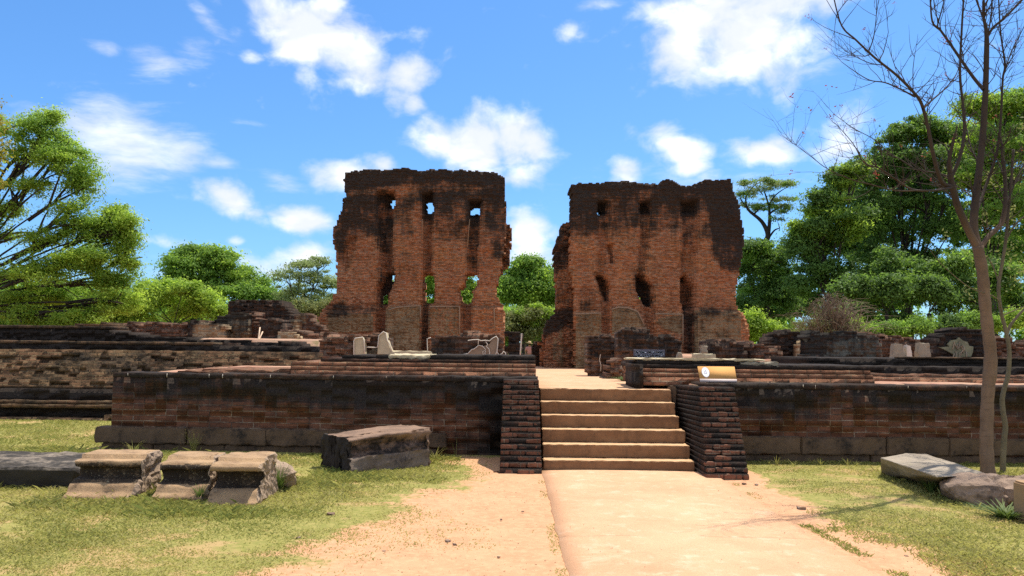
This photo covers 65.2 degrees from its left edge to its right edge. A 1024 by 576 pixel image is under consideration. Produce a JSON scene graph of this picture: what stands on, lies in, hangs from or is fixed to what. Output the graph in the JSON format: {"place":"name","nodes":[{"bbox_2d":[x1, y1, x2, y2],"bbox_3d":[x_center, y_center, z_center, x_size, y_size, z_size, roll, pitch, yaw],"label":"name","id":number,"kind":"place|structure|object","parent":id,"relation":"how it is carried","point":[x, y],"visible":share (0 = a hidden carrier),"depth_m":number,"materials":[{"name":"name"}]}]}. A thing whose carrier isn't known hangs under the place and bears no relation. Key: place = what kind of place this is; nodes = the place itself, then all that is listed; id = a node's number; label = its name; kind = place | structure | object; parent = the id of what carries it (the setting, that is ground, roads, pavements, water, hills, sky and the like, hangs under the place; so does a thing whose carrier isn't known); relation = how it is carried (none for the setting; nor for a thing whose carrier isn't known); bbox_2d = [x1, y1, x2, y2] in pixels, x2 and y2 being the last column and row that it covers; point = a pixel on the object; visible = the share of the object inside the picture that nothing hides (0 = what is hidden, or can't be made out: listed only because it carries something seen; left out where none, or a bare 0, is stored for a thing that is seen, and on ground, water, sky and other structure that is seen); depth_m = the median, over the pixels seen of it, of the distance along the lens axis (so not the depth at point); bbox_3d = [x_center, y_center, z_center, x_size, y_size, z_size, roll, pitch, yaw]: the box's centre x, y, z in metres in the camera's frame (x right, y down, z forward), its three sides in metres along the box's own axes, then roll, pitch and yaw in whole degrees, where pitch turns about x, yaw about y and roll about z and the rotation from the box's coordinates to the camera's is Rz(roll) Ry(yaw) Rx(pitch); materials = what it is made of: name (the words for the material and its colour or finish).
{"place":"outdoors","nodes":[
{"label":"outdoors","id":0,"kind":"place"},
{"bbox_2d":[160,365,290,371],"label":"terrace floor","id":1,"kind":"structure","parent":0,"point":[226,367],"depth_m":17.16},
{"bbox_2d":[178,368,227,372],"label":"paving slab","id":2,"kind":"structure","parent":1,"relation":"on","point":[201,371],"depth_m":13.21,"materials":[{"name":"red stone"}]},
{"bbox_2d":[202,366,290,373],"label":"paving slab","id":3,"kind":"structure","parent":1,"relation":"on","point":[248,369],"depth_m":13.48,"materials":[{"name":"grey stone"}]},
{"bbox_2d":[319,332,370,357],"bbox_3d":[-3.482,1.324,16.975,1.031,0.770,1.222,1,-4,0],"label":"brick heap","id":4,"kind":"object","parent":1,"relation":"on","point":[333,345],"visible":0.59,"depth_m":16.54,"materials":[{"name":"brick"}]},
{"bbox_2d":[391,350,431,353],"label":"pale slab","id":5,"kind":"structure","parent":1,"relation":"on","point":[413,352],"depth_m":16.55,"materials":[{"name":"stone"}]},
{"bbox_2d":[290,354,535,376],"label":"brick courses","id":6,"kind":"object","parent":1,"relation":"on","point":[489,365],"visible":0.88,"depth_m":13.32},
{"bbox_2d":[366,331,393,354],"bbox_3d":[-2.780,1.322,17.022,0.651,0.795,0.894,1,-4,0],"label":"stone slab","id":7,"kind":"object","parent":6,"relation":"on","point":[381,343],"depth_m":16.63,"materials":[{"name":"stone"}]},
{"bbox_2d":[388,353,435,358],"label":"pale slab","id":8,"kind":"structure","parent":6,"relation":"on","point":[410,356],"depth_m":13.57,"materials":[{"name":"stone"}]},
{"bbox_2d":[203,338,319,345],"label":"terrace floor","id":9,"kind":"structure","parent":0,"point":[313,342],"depth_m":20.36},
{"bbox_2d":[0,95,15,218],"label":"tree","id":10,"kind":"object","parent":9,"relation":"on","point":[4,154],"visible":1,"depth_m":26.77,"materials":[{"name":"green plant"}]},
{"bbox_2d":[74,322,129,330],"bbox_3d":[-12.555,1.399,25.047,1.452,0.611,2.257,1,-4,0],"label":"brick heap","id":11,"kind":"object","parent":9,"relation":"on","point":[109,324],"visible":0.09,"depth_m":23.98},
{"bbox_2d":[122,321,188,336],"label":"ruined wall","id":12,"kind":"structure","parent":9,"relation":"on","point":[165,329],"depth_m":24.96,"materials":[{"name":"brick"}]},
{"bbox_2d":[187,320,233,337],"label":"brick pier","id":13,"kind":"structure","parent":9,"relation":"on","point":[204,328],"depth_m":24.55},
{"bbox_2d":[214,312,252,337],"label":"brick pier","id":14,"kind":"structure","parent":9,"relation":"on","point":[241,322],"depth_m":25.48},
{"bbox_2d":[249,311,264,337],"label":"brick pier","id":15,"kind":"structure","parent":9,"relation":"on","point":[257,317],"depth_m":25.79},
{"bbox_2d":[259,318,292,338],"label":"brick pier","id":16,"kind":"structure","parent":9,"relation":"on","point":[271,328],"depth_m":24.97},
{"bbox_2d":[277,332,302,338],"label":"brick pier","id":17,"kind":"structure","parent":9,"relation":"on","point":[288,335],"depth_m":21.16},
{"bbox_2d":[289,319,301,329],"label":"brick pier","id":18,"kind":"structure","parent":9,"relation":"on","point":[296,324],"depth_m":26.49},
{"bbox_2d":[280,329,323,339],"bbox_3d":[-5.262,1.383,22.326,1.902,0.398,1.900,1,-4,0],"label":"brick heap","id":19,"kind":"object","parent":9,"relation":"on","point":[305,334],"visible":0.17,"depth_m":21.49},
{"bbox_2d":[294,313,328,333],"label":"ruined wall","id":20,"kind":"structure","parent":9,"relation":"on","point":[310,322],"depth_m":27.98,"materials":[{"name":"brick"}]},
{"bbox_2d":[427,331,507,354],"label":"ruined wall","id":21,"kind":"structure","parent":0,"point":[472,342],"depth_m":16.84,"materials":[{"name":"brick"}]},
{"bbox_2d":[0,388,1023,575],"bbox_3d":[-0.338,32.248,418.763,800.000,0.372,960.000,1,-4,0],"label":"ground","id":22,"kind":"structure","parent":0,"point":[498,505],"depth_m":7.40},
{"bbox_2d":[0,451,83,487],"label":"stone slab","id":23,"kind":"structure","parent":22,"relation":"on","point":[28,468],"depth_m":9.34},
{"bbox_2d":[0,267,163,325],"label":"tree","id":24,"kind":"object","parent":22,"relation":"on","point":[3,321],"visible":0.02,"depth_m":59.72,"materials":[{"name":"green plant"}]},
{"bbox_2d":[62,449,162,500],"bbox_3d":[-4.441,2.120,8.948,0.776,0.530,0.751,1,-4,-1],"label":"carved stone","id":25,"kind":"object","parent":22,"relation":"on","point":[120,473],"visible":0.8,"depth_m":8.87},
{"bbox_2d":[0,325,322,420],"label":"stepped terrace","id":26,"kind":"structure","parent":22,"relation":"on","point":[51,372],"depth_m":18.49,"materials":[{"name":"brick"}]},
{"bbox_2d":[271,341,309,345],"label":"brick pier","id":27,"kind":"structure","parent":26,"relation":"on","point":[291,343],"depth_m":19.55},
{"bbox_2d":[153,451,225,500],"bbox_3d":[-3.596,2.139,8.973,0.603,0.514,0.755,1,-4,-2],"label":"carved stone","id":28,"kind":"object","parent":22,"relation":"on","point":[183,472],"visible":0.65,"depth_m":8.86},
{"bbox_2d":[150,239,266,300],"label":"tree","id":29,"kind":"object","parent":22,"relation":"on","point":[214,265],"visible":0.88,"depth_m":63.59,"materials":[{"name":"green plant"}]},
{"bbox_2d":[118,276,336,321],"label":"tree","id":30,"kind":"object","parent":22,"relation":"on","point":[227,303],"depth_m":70.48,"materials":[{"name":"green plant"}]},
{"bbox_2d":[207,451,277,505],"bbox_3d":[-2.942,2.111,8.767,0.581,0.546,0.753,1,-4,0],"label":"carved stone","id":31,"kind":"object","parent":22,"relation":"on","point":[247,477],"visible":0.82,"depth_m":8.70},
{"bbox_2d":[245,271,283,299],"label":"tree","id":32,"kind":"object","parent":22,"relation":"on","point":[264,281],"visible":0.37,"depth_m":65.55,"materials":[{"name":"green plant"}]},
{"bbox_2d":[275,463,293,490],"bbox_3d":[-2.709,2.184,9.265,0.426,0.342,0.435,1,-4,0],"label":"weed","id":33,"kind":"object","parent":22,"relation":"on","point":[280,483],"visible":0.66,"depth_m":9.21,"materials":[{"name":"green plant"}]},
{"bbox_2d":[275,459,296,486],"bbox_3d":[-2.926,2.305,10.181,0.320,0.346,1.972,2,-4,-17],"label":"stone fragment","id":34,"kind":"object","parent":22,"relation":"on","point":[290,475],"visible":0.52,"depth_m":9.37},
{"bbox_2d":[263,254,336,305],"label":"tree","id":35,"kind":"object","parent":22,"relation":"on","point":[319,277],"visible":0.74,"depth_m":57.74,"materials":[{"name":"green plant"}]},
{"bbox_2d":[282,294,332,320],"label":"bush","id":36,"kind":"object","parent":22,"relation":"on","point":[313,308],"visible":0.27,"depth_m":49.92,"materials":[{"name":"green plant"}]},
{"bbox_2d":[94,371,537,455],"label":"retaining wall","id":37,"kind":"structure","parent":22,"relation":"on","point":[273,412],"depth_m":12.71,"materials":[{"name":"brick"}]},
{"bbox_2d":[321,425,431,471],"bbox_3d":[-1.931,2.284,11.354,1.359,0.604,1.023,4,-5,-39],"label":"fallen block","id":38,"kind":"object","parent":22,"relation":"on","point":[388,447],"depth_m":11.06,"materials":[{"name":"stone"}]},
{"bbox_2d":[383,275,508,327],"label":"tree","id":39,"kind":"object","parent":22,"relation":"on","point":[467,293],"visible":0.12,"depth_m":55.23,"materials":[{"name":"green plant"}]},
{"bbox_2d":[500,379,541,473],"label":"stair pier","id":40,"kind":"structure","parent":22,"relation":"on","point":[520,450],"depth_m":11.32,"materials":[{"name":"brick"}]},
{"bbox_2d":[497,251,555,354],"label":"tree","id":41,"kind":"object","parent":22,"relation":"on","point":[524,280],"visible":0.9,"depth_m":63.24,"materials":[{"name":"green plant"}]},
{"bbox_2d":[504,301,554,354],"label":"bush","id":42,"kind":"object","parent":22,"relation":"on","point":[532,321],"visible":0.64,"depth_m":55.83,"materials":[{"name":"green plant"}]},
{"bbox_2d":[121,287,1023,352],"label":"distant wood","id":43,"kind":"object","parent":22,"relation":"on","point":[1019,336],"visible":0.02,"depth_m":91.46,"materials":[{"name":"green plant"}]},
{"bbox_2d":[540,388,694,471],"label":"steps","id":44,"kind":"structure","parent":22,"relation":"on","point":[599,415],"depth_m":11.58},
{"bbox_2d":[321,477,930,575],"bbox_3d":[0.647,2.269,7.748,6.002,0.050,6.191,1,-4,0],"label":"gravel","id":45,"kind":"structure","parent":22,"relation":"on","point":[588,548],"depth_m":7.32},
{"bbox_2d":[673,385,748,479],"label":"stair pier","id":46,"kind":"structure","parent":22,"relation":"on","point":[709,421],"depth_m":11.30,"materials":[{"name":"brick"}]},
{"bbox_2d":[697,366,736,382],"bbox_3d":[3.253,1.392,12.684,0.599,0.292,0.268,1,-4,0],"label":"information panel","id":47,"kind":"object","parent":46,"relation":"on","point":[715,374],"visible":0.98,"depth_m":12.65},
{"bbox_2d":[739,304,789,343],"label":"bush","id":48,"kind":"object","parent":22,"relation":"on","point":[759,326],"visible":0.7,"depth_m":51.25,"materials":[{"name":"green plant"}]},
{"bbox_2d":[732,174,804,321],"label":"tree","id":49,"kind":"object","parent":22,"relation":"on","point":[776,184],"visible":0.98,"depth_m":78.61,"materials":[{"name":"green plant"}]},
{"bbox_2d":[734,235,809,343],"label":"tree","id":50,"kind":"object","parent":22,"relation":"on","point":[765,254],"visible":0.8,"depth_m":64.99,"materials":[{"name":"green plant"}]},
{"bbox_2d":[735,262,813,320],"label":"tree","id":51,"kind":"object","parent":22,"relation":"on","point":[746,285],"visible":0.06,"depth_m":79.72,"materials":[{"name":"green plant"}]},
{"bbox_2d":[765,155,887,308],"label":"tree","id":52,"kind":"object","parent":22,"relation":"on","point":[820,236],"visible":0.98,"depth_m":58.12,"materials":[{"name":"green plant"}]},
{"bbox_2d":[780,180,905,316],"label":"tree","id":53,"kind":"object","parent":22,"relation":"on","point":[853,248],"visible":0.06,"depth_m":73.51,"materials":[{"name":"green plant"}]},
{"bbox_2d":[819,267,883,317],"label":"tree","id":54,"kind":"object","parent":22,"relation":"on","point":[853,286],"visible":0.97,"depth_m":46.55,"materials":[{"name":"green plant"}]},
{"bbox_2d":[691,381,1023,463],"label":"retaining wall","id":55,"kind":"structure","parent":22,"relation":"on","point":[803,421],"depth_m":12.21,"materials":[{"name":"brick"}]},
{"bbox_2d":[745,0,1023,473],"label":"bare tree","id":56,"kind":"object","parent":22,"relation":"on","point":[989,379],"visible":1,"depth_m":11.20,"materials":[{"name":"brown plant"}]},
{"bbox_2d":[838,243,942,336],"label":"tree","id":57,"kind":"object","parent":22,"relation":"on","point":[893,262],"visible":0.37,"depth_m":49.91,"materials":[{"name":"green plant"}]},
{"bbox_2d":[866,267,918,321],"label":"tree","id":58,"kind":"object","parent":22,"relation":"on","point":[894,287],"visible":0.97,"depth_m":46.40,"materials":[{"name":"green plant"}]},
{"bbox_2d":[842,111,988,338],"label":"tree","id":59,"kind":"object","parent":22,"relation":"on","point":[913,129],"visible":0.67,"depth_m":61.99,"materials":[{"name":"green plant"}]},
{"bbox_2d":[843,145,992,314],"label":"tree","id":60,"kind":"object","parent":22,"relation":"on","point":[957,245],"visible":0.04,"depth_m":75.97,"materials":[{"name":"green plant"}]},
{"bbox_2d":[920,478,939,492],"bbox_3d":[5.019,2.368,9.592,0.350,0.184,0.302,1,-4,0],"label":"weed","id":61,"kind":"object","parent":22,"relation":"on","point":[930,487],"visible":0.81,"depth_m":9.58,"materials":[{"name":"green plant"}]},
{"bbox_2d":[880,453,982,485],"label":"stone slab","id":62,"kind":"structure","parent":22,"relation":"on","point":[916,467],"depth_m":10.05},
{"bbox_2d":[905,271,964,334],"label":"tree","id":63,"kind":"object","parent":22,"relation":"on","point":[933,288],"visible":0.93,"depth_m":46.44,"materials":[{"name":"green plant"}]},
{"bbox_2d":[932,309,976,329],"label":"bush","id":64,"kind":"object","parent":22,"relation":"on","point":[948,320],"visible":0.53,"depth_m":44.05,"materials":[{"name":"green plant"}]},
{"bbox_2d":[921,246,1023,318],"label":"tree","id":65,"kind":"object","parent":22,"relation":"on","point":[956,264],"visible":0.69,"depth_m":48.92,"materials":[{"name":"green plant"}]},
{"bbox_2d":[930,83,1023,335],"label":"tree","id":66,"kind":"object","parent":22,"relation":"on","point":[1013,102],"visible":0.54,"depth_m":56.62,"materials":[{"name":"green plant"}]},
{"bbox_2d":[930,117,1023,470],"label":"slim tree","id":67,"kind":"object","parent":22,"relation":"on","point":[1004,435],"visible":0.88,"depth_m":11.55,"materials":[{"name":"grey plant"}]},
{"bbox_2d":[960,310,1000,329],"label":"bush","id":68,"kind":"object","parent":22,"relation":"on","point":[975,322],"visible":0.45,"depth_m":44.32,"materials":[{"name":"green plant"}]},
{"bbox_2d":[939,472,1023,508],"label":"boulder","id":69,"kind":"object","parent":22,"relation":"on","point":[970,487],"visible":0.78,"depth_m":8.86,"materials":[{"name":"stone"}]},
{"bbox_2d":[943,115,1023,313],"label":"tree","id":70,"kind":"object","parent":22,"relation":"on","point":[960,193],"visible":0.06,"depth_m":73.50,"materials":[{"name":"green plant"}]},
{"bbox_2d":[959,498,1023,519],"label":"weed","id":71,"kind":"object","parent":22,"relation":"on","point":[1002,512],"visible":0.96,"depth_m":8.25,"materials":[{"name":"green plant"}]},
{"bbox_2d":[994,305,1023,336],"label":"bush","id":72,"kind":"object","parent":22,"relation":"on","point":[1018,324],"visible":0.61,"depth_m":44.68,"materials":[{"name":"green plant"}]},
{"bbox_2d":[1013,480,1023,520],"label":"stone post","id":73,"kind":"object","parent":22,"relation":"on","point":[1018,485],"visible":0.77,"depth_m":8.12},
{"bbox_2d":[0,419,1023,575],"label":"grass","id":74,"kind":"structure","parent":0,"point":[140,508],"depth_m":7.86,"materials":[{"name":"plant"}]},
{"bbox_2d":[0,0,1023,341],"label":"sky","id":75,"kind":"structure","parent":0,"point":[241,124],"materials":[{"name":"blue"}]},
{"bbox_2d":[504,331,522,354],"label":"brick pier","id":76,"kind":"structure","parent":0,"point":[514,346],"depth_m":17.94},
{"bbox_2d":[535,366,669,389],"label":"path","id":77,"kind":"structure","parent":0,"point":[576,378],"depth_m":16.13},
{"bbox_2d":[531,341,541,365],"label":"ruined wall","id":78,"kind":"structure","parent":77,"relation":"on","point":[535,347],"depth_m":39.37,"materials":[{"name":"brick"}]},
{"bbox_2d":[584,333,614,375],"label":"brick pier","id":79,"kind":"structure","parent":77,"relation":"on","point":[599,351],"depth_m":20.93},
{"bbox_2d":[599,358,623,378],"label":"ruined wall","id":80,"kind":"structure","parent":77,"relation":"on","point":[612,367],"depth_m":18.15,"materials":[{"name":"brick"}]},
{"bbox_2d":[537,179,749,368],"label":"palace wall","id":81,"kind":"structure","parent":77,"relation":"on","point":[668,252],"depth_m":36.29,"materials":[{"name":"brick"}]},
{"bbox_2d":[699,338,747,358],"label":"ruined wall","id":82,"kind":"structure","parent":77,"relation":"on","point":[727,348],"depth_m":18.56,"materials":[{"name":"brick"}]},
{"bbox_2d":[614,327,681,374],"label":"ruined wall","id":83,"kind":"structure","parent":0,"point":[628,341],"depth_m":19.47,"materials":[{"name":"brick"}]},
{"bbox_2d":[542,470,882,575],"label":"path","id":84,"kind":"structure","parent":0,"point":[680,519],"depth_m":7.34,"materials":[{"name":"concrete"}]},
{"bbox_2d":[682,354,771,361],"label":"terrace floor","id":85,"kind":"structure","parent":0,"point":[690,356],"depth_m":24.74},
{"bbox_2d":[736,341,782,358],"bbox_3d":[5.927,1.738,19.431,1.042,0.899,1.668,1,-4,0],"label":"brick heap","id":86,"kind":"object","parent":85,"relation":"on","point":[756,351],"visible":0.26,"depth_m":18.78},
{"bbox_2d":[759,329,799,356],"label":"ruined wall","id":87,"kind":"structure","parent":85,"relation":"on","point":[785,339],"depth_m":23.47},
{"bbox_2d":[793,341,800,356],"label":"brick pier","id":88,"kind":"structure","parent":85,"relation":"on","point":[796,349],"depth_m":23.11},
{"bbox_2d":[764,292,909,333],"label":"dead bush","id":89,"kind":"object","parent":85,"relation":"on","point":[833,320],"visible":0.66,"depth_m":41.52,"materials":[{"name":"brown plant"}]},
{"bbox_2d":[797,330,881,356],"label":"ruined wall","id":90,"kind":"structure","parent":85,"relation":"on","point":[837,343],"depth_m":21.95,"materials":[{"name":"grey brick"}]},
{"bbox_2d":[831,309,872,331],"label":"bush","id":91,"kind":"object","parent":85,"relation":"on","point":[862,324],"visible":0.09,"depth_m":43.16,"materials":[{"name":"green plant"}]},
{"bbox_2d":[860,318,907,335],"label":"bush","id":92,"kind":"object","parent":85,"relation":"on","point":[888,331],"visible":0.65,"depth_m":43.51,"materials":[{"name":"green plant"}]},
{"bbox_2d":[857,332,920,357],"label":"ruined wall","id":93,"kind":"structure","parent":85,"relation":"on","point":[886,341],"depth_m":24.96,"materials":[{"name":"brick"}]},
{"bbox_2d":[889,343,904,357],"bbox_3d":[9.887,1.651,20.553,0.342,0.448,0.238,1,-4,0],"label":"standing stone","id":94,"kind":"object","parent":85,"relation":"on","point":[896,349],"visible":0.68,"depth_m":20.45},
{"bbox_2d":[903,345,911,356],"bbox_3d":[10.162,1.668,20.551,0.153,0.410,0.231,1,-4,0],"label":"standing stone","id":95,"kind":"object","parent":85,"relation":"on","point":[907,350],"visible":0.59,"depth_m":20.46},
{"bbox_2d":[895,310,939,338],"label":"bush","id":96,"kind":"object","parent":85,"relation":"on","point":[920,325],"visible":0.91,"depth_m":43.77,"materials":[{"name":"green plant"}]},
{"bbox_2d":[914,343,930,356],"bbox_3d":[10.556,1.641,20.555,0.372,0.470,0.239,1,-4,0],"label":"standing stone","id":97,"kind":"object","parent":85,"relation":"on","point":[922,349],"visible":0.7,"depth_m":20.45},
{"bbox_2d":[920,327,983,356],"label":"ruined wall","id":98,"kind":"structure","parent":85,"relation":"on","point":[955,342],"depth_m":22.94,"materials":[{"name":"grey brick"}]},
{"bbox_2d":[995,336,1023,357],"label":"ruined wall","id":99,"kind":"structure","parent":85,"relation":"on","point":[1017,348],"depth_m":23.94,"materials":[{"name":"brick"}]},
{"bbox_2d":[639,381,1023,428],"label":"terrace floor","id":100,"kind":"structure","parent":0,"point":[887,382],"depth_m":13.38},
{"bbox_2d":[621,360,874,428],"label":"brick courses","id":101,"kind":"object","parent":100,"relation":"on","point":[639,374],"visible":0.57,"depth_m":12.99,"materials":[{"name":"brick"}]},
{"bbox_2d":[633,349,664,357],"bbox_3d":[2.498,1.209,14.566,0.571,0.180,0.047,1,-4,0],"label":"inscription board","id":102,"kind":"object","parent":101,"relation":"on","point":[646,353],"visible":0.98,"depth_m":14.55,"materials":[{"name":"stone"}]},
{"bbox_2d":[624,357,764,361],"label":"capping slab","id":103,"kind":"structure","parent":101,"relation":"on","point":[691,359],"depth_m":13.10,"materials":[{"name":"stone"}]},
{"bbox_2d":[691,353,715,357],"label":"pale slab","id":104,"kind":"structure","parent":103,"relation":"on","point":[697,355],"depth_m":15.75,"materials":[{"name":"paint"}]},
{"bbox_2d":[740,361,778,366],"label":"pale slab","id":105,"kind":"structure","parent":101,"relation":"on","point":[774,363],"depth_m":13.08,"materials":[{"name":"stone"}]},
{"bbox_2d":[771,356,1023,382],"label":"stepped terrace","id":106,"kind":"structure","parent":100,"relation":"on","point":[931,369],"depth_m":14.77,"materials":[{"name":"red brick"}]},
{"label":"terrace floor","id":107,"kind":"structure","parent":0,"visible":0},
{"bbox_2d":[0,97,169,325],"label":"tree","id":108,"kind":"object","parent":107,"relation":"on","point":[113,226],"visible":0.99,"depth_m":30.89,"materials":[{"name":"green plant"}]},
{"bbox_2d":[50,274,228,323],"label":"bush","id":109,"kind":"object","parent":107,"relation":"on","point":[198,301],"visible":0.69,"depth_m":41.75,"materials":[{"name":"green plant"}]},
{"bbox_2d":[228,300,299,319],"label":"ruined wall","id":110,"kind":"structure","parent":107,"relation":"on","point":[283,310],"depth_m":31.02,"materials":[{"name":"brick"}]},
{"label":"terrace floor","id":111,"kind":"structure","parent":0,"visible":0},
{"bbox_2d":[317,168,511,350],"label":"palace wall","id":112,"kind":"structure","parent":111,"relation":"on","point":[450,243],"depth_m":36.27,"materials":[{"name":"brick"}]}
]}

